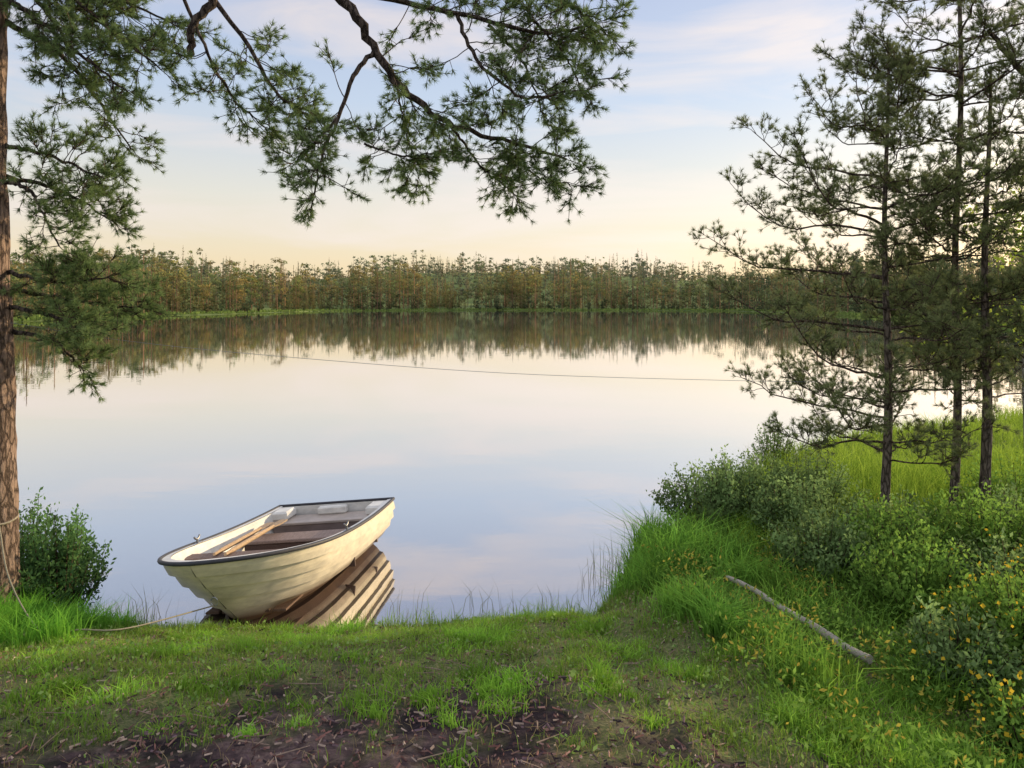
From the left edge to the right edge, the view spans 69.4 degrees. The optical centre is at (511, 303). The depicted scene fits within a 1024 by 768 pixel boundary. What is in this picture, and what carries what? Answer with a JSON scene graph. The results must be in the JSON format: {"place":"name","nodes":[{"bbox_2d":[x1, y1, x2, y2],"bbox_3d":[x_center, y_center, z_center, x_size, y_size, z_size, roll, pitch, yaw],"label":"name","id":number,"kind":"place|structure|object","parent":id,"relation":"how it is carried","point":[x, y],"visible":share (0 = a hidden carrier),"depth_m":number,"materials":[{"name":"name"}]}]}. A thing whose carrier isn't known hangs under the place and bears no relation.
{"place":"outdoors","nodes":[
{"label":"outdoors","id":0,"kind":"place"},
{"bbox_2d":[0,270,1023,767],"bbox_3d":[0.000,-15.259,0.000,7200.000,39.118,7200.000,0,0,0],"label":"ground","id":1,"kind":"structure","parent":0,"point":[196,758],"depth_m":3.51,"materials":[{"name":"soil"}]},
{"bbox_2d":[18,486,83,587],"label":"shrub","id":2,"kind":"object","parent":1,"relation":"on","point":[30,520],"visible":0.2,"depth_m":6.68,"materials":[{"name":"green plant"}]},
{"bbox_2d":[15,503,115,611],"bbox_3d":[-3.918,2.274,6.390,0.900,1.024,0.884,0,0,34],"label":"shrub","id":3,"kind":"object","parent":1,"relation":"on","point":[78,561],"visible":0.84,"depth_m":6.39,"materials":[{"name":"green plant"}]},
{"bbox_2d":[0,0,638,605],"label":"pine tree","id":4,"kind":"object","parent":1,"relation":"on","point":[58,44],"visible":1,"depth_m":5.97,"materials":[{"name":"green plant"}]},
{"bbox_2d":[13,323,870,382],"bbox_3d":[-0.089,0.490,6.939,8.239,0.684,0.134,0,0,-12],"label":"rope line","id":5,"kind":"object","parent":4,"relation":"attached to","point":[445,369],"visible":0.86,"depth_m":6.87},
{"bbox_2d":[0,495,1023,767],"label":"grass","id":6,"kind":"structure","parent":1,"relation":"on","point":[40,621],"depth_m":4.41,"materials":[{"name":"green plant"}]},
{"bbox_2d":[0,497,1023,767],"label":"herbs","id":7,"kind":"object","parent":1,"relation":"on","point":[836,631],"visible":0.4,"depth_m":4.39,"materials":[{"name":"green plant"}]},
{"bbox_2d":[0,578,1023,767],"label":"bark litter","id":8,"kind":"object","parent":1,"relation":"on","point":[341,731],"visible":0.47,"depth_m":3.41,"materials":[{"name":"brown wood"}]},
{"bbox_2d":[13,308,1016,327],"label":"lakeshore reeds","id":9,"kind":"object","parent":1,"relation":"on","point":[197,312],"visible":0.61,"depth_m":264.91,"materials":[{"name":"green plant"}]},
{"bbox_2d":[10,238,1023,316],"bbox_3d":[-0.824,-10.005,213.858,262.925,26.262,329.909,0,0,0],"label":"distant forest","id":10,"kind":"object","parent":1,"relation":"on","point":[232,289],"visible":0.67,"depth_m":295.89,"materials":[{"name":"green plant"}]},
{"bbox_2d":[12,287,1023,322],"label":"distant undergrowth","id":11,"kind":"object","parent":1,"relation":"on","point":[247,306],"visible":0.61,"depth_m":266.91,"materials":[{"name":"green plant"}]},
{"bbox_2d":[646,457,755,533],"bbox_3d":[2.126,2.167,8.283,1.176,0.905,1.240,0,0,0],"label":"shrub","id":12,"kind":"object","parent":1,"relation":"on","point":[696,490],"visible":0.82,"depth_m":8.24,"materials":[{"name":"green plant"}]},
{"bbox_2d":[702,453,750,486],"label":"shrub","id":13,"kind":"object","parent":1,"relation":"on","point":[705,477],"visible":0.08,"depth_m":10.24,"materials":[{"name":"green plant"}]},
{"bbox_2d":[689,444,793,524],"bbox_3d":[2.753,2.139,8.603,1.315,1.014,1.262,0,0,0],"label":"shrub","id":14,"kind":"object","parent":1,"relation":"on","point":[751,477],"visible":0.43,"depth_m":8.53,"materials":[{"name":"green plant"}]},
{"bbox_2d":[751,416,796,464],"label":"shrub","id":15,"kind":"object","parent":1,"relation":"on","point":[777,438],"visible":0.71,"depth_m":12.13,"materials":[{"name":"green plant"}]},
{"bbox_2d":[726,575,872,663],"bbox_3d":[1.987,2.212,5.300,0.073,0.071,1.484,0,0,-18],"label":"fallen log","id":16,"kind":"object","parent":1,"relation":"on","point":[835,638],"visible":0.66,"depth_m":4.97,"materials":[{"name":"grey wood"}]},
{"bbox_2d":[737,470,862,540],"bbox_3d":[2.991,2.127,7.660,1.255,0.768,1.266,0,0,0],"label":"shrub","id":17,"kind":"object","parent":1,"relation":"on","point":[768,508],"visible":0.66,"depth_m":7.66,"materials":[{"name":"green plant"}]},
{"bbox_2d":[753,443,871,512],"bbox_3d":[3.437,2.075,8.634,1.238,0.952,1.394,0,0,0],"label":"shrub","id":18,"kind":"object","parent":1,"relation":"on","point":[835,488],"visible":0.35,"depth_m":8.49,"materials":[{"name":"green plant"}]},
{"bbox_2d":[761,504,882,586],"bbox_3d":[2.737,2.147,6.597,1.042,0.729,1.044,0,0,0],"label":"shrub","id":19,"kind":"object","parent":1,"relation":"on","point":[829,548],"visible":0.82,"depth_m":6.52,"materials":[{"name":"green plant"}]},
{"bbox_2d":[681,400,1023,566],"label":"meadow grass","id":20,"kind":"structure","parent":1,"relation":"on","point":[924,480],"depth_m":10.43,"materials":[{"name":"green plant"}]},
{"bbox_2d":[688,28,1023,518],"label":"pine tree","id":21,"kind":"object","parent":1,"relation":"on","point":[890,368],"visible":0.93,"depth_m":7.45,"materials":[{"name":"green plant"}]},
{"bbox_2d":[828,484,947,544],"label":"shrub","id":22,"kind":"object","parent":1,"relation":"on","point":[905,505],"visible":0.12,"depth_m":7.38,"materials":[{"name":"green plant"}]},
{"bbox_2d":[826,485,976,569],"bbox_3d":[3.478,2.064,6.722,1.186,0.839,1.293,0,0,0],"label":"shrub","id":23,"kind":"object","parent":1,"relation":"on","point":[888,526],"visible":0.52,"depth_m":6.60,"materials":[{"name":"green plant"}]},
{"bbox_2d":[838,521,986,617],"bbox_3d":[3.057,2.069,5.694,1.025,0.776,1.009,0,0,40],"label":"shrub","id":24,"kind":"object","parent":1,"relation":"on","point":[922,566],"visible":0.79,"depth_m":5.64,"materials":[{"name":"green plant"}]},
{"bbox_2d":[812,0,1023,507],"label":"pine tree","id":25,"kind":"object","parent":1,"relation":"on","point":[1010,52],"visible":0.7,"depth_m":7.48,"materials":[{"name":"green plant"}]},
{"bbox_2d":[887,57,1023,515],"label":"pine tree","id":26,"kind":"object","parent":1,"relation":"on","point":[986,433],"visible":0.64,"depth_m":7.45,"materials":[{"name":"green plant"}]},
{"bbox_2d":[887,595,1023,701],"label":"shrub","id":27,"kind":"object","parent":1,"relation":"on","point":[945,642],"visible":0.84,"depth_m":4.50,"materials":[{"name":"green plant"}]},
{"bbox_2d":[899,149,1023,438],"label":"pine tree","id":28,"kind":"object","parent":1,"relation":"on","point":[1007,253],"visible":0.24,"depth_m":9.17,"materials":[{"name":"green plant"}]},
{"bbox_2d":[909,476,1023,568],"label":"shrub","id":29,"kind":"object","parent":1,"relation":"on","point":[988,518],"visible":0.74,"depth_m":6.55,"materials":[{"name":"green plant"}]},
{"bbox_2d":[933,552,1023,664],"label":"shrub","id":30,"kind":"object","parent":1,"relation":"on","point":[1014,610],"visible":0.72,"depth_m":4.92,"materials":[{"name":"green plant"}]},
{"bbox_2d":[940,444,1023,508],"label":"shrub","id":31,"kind":"object","parent":1,"relation":"on","point":[1008,480],"visible":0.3,"depth_m":8.37,"materials":[{"name":"green plant"}]},
{"bbox_2d":[942,479,1023,541],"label":"shrub","id":32,"kind":"object","parent":1,"relation":"on","point":[1013,488],"visible":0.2,"depth_m":7.24,"materials":[{"name":"green plant"}]},
{"bbox_2d":[944,516,1023,606],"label":"shrub","id":33,"kind":"object","parent":1,"relation":"on","point":[1002,557],"visible":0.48,"depth_m":5.78,"materials":[{"name":"green plant"}]},
{"bbox_2d":[947,671,1023,766],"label":"shrub","id":34,"kind":"object","parent":1,"relation":"on","point":[1002,716],"visible":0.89,"depth_m":3.90,"materials":[{"name":"green plant"}]},
{"bbox_2d":[6,0,1023,284],"label":"sky","id":35,"kind":"structure","parent":0,"point":[663,143],"materials":[{"name":"blue"}]},
{"bbox_2d":[13,310,1023,629],"bbox_3d":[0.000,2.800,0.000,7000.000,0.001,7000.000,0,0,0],"label":"lake water","id":36,"kind":"structure","parent":0,"point":[503,478],"depth_m":16.33,"materials":[{"name":"blue liquid"}]},
{"bbox_2d":[157,497,394,621],"bbox_3d":[-2.287,2.466,7.280,1.540,0.872,2.990,-6,-1,8],"label":"rowing boat","id":37,"kind":"object","parent":36,"relation":"on","point":[285,557],"visible":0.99,"depth_m":6.78,"materials":[{"name":"wood"}]},
{"bbox_2d":[0,514,214,631],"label":"mooring rope","id":38,"kind":"object","parent":37,"relation":"attached to","point":[10,521],"visible":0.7,"depth_m":5.59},
{"bbox_2d":[90,444,772,626],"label":"sedge stems","id":39,"kind":"object","parent":36,"relation":"on","point":[463,582],"visible":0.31,"depth_m":6.69,"materials":[{"name":"green plant"}]}
]}

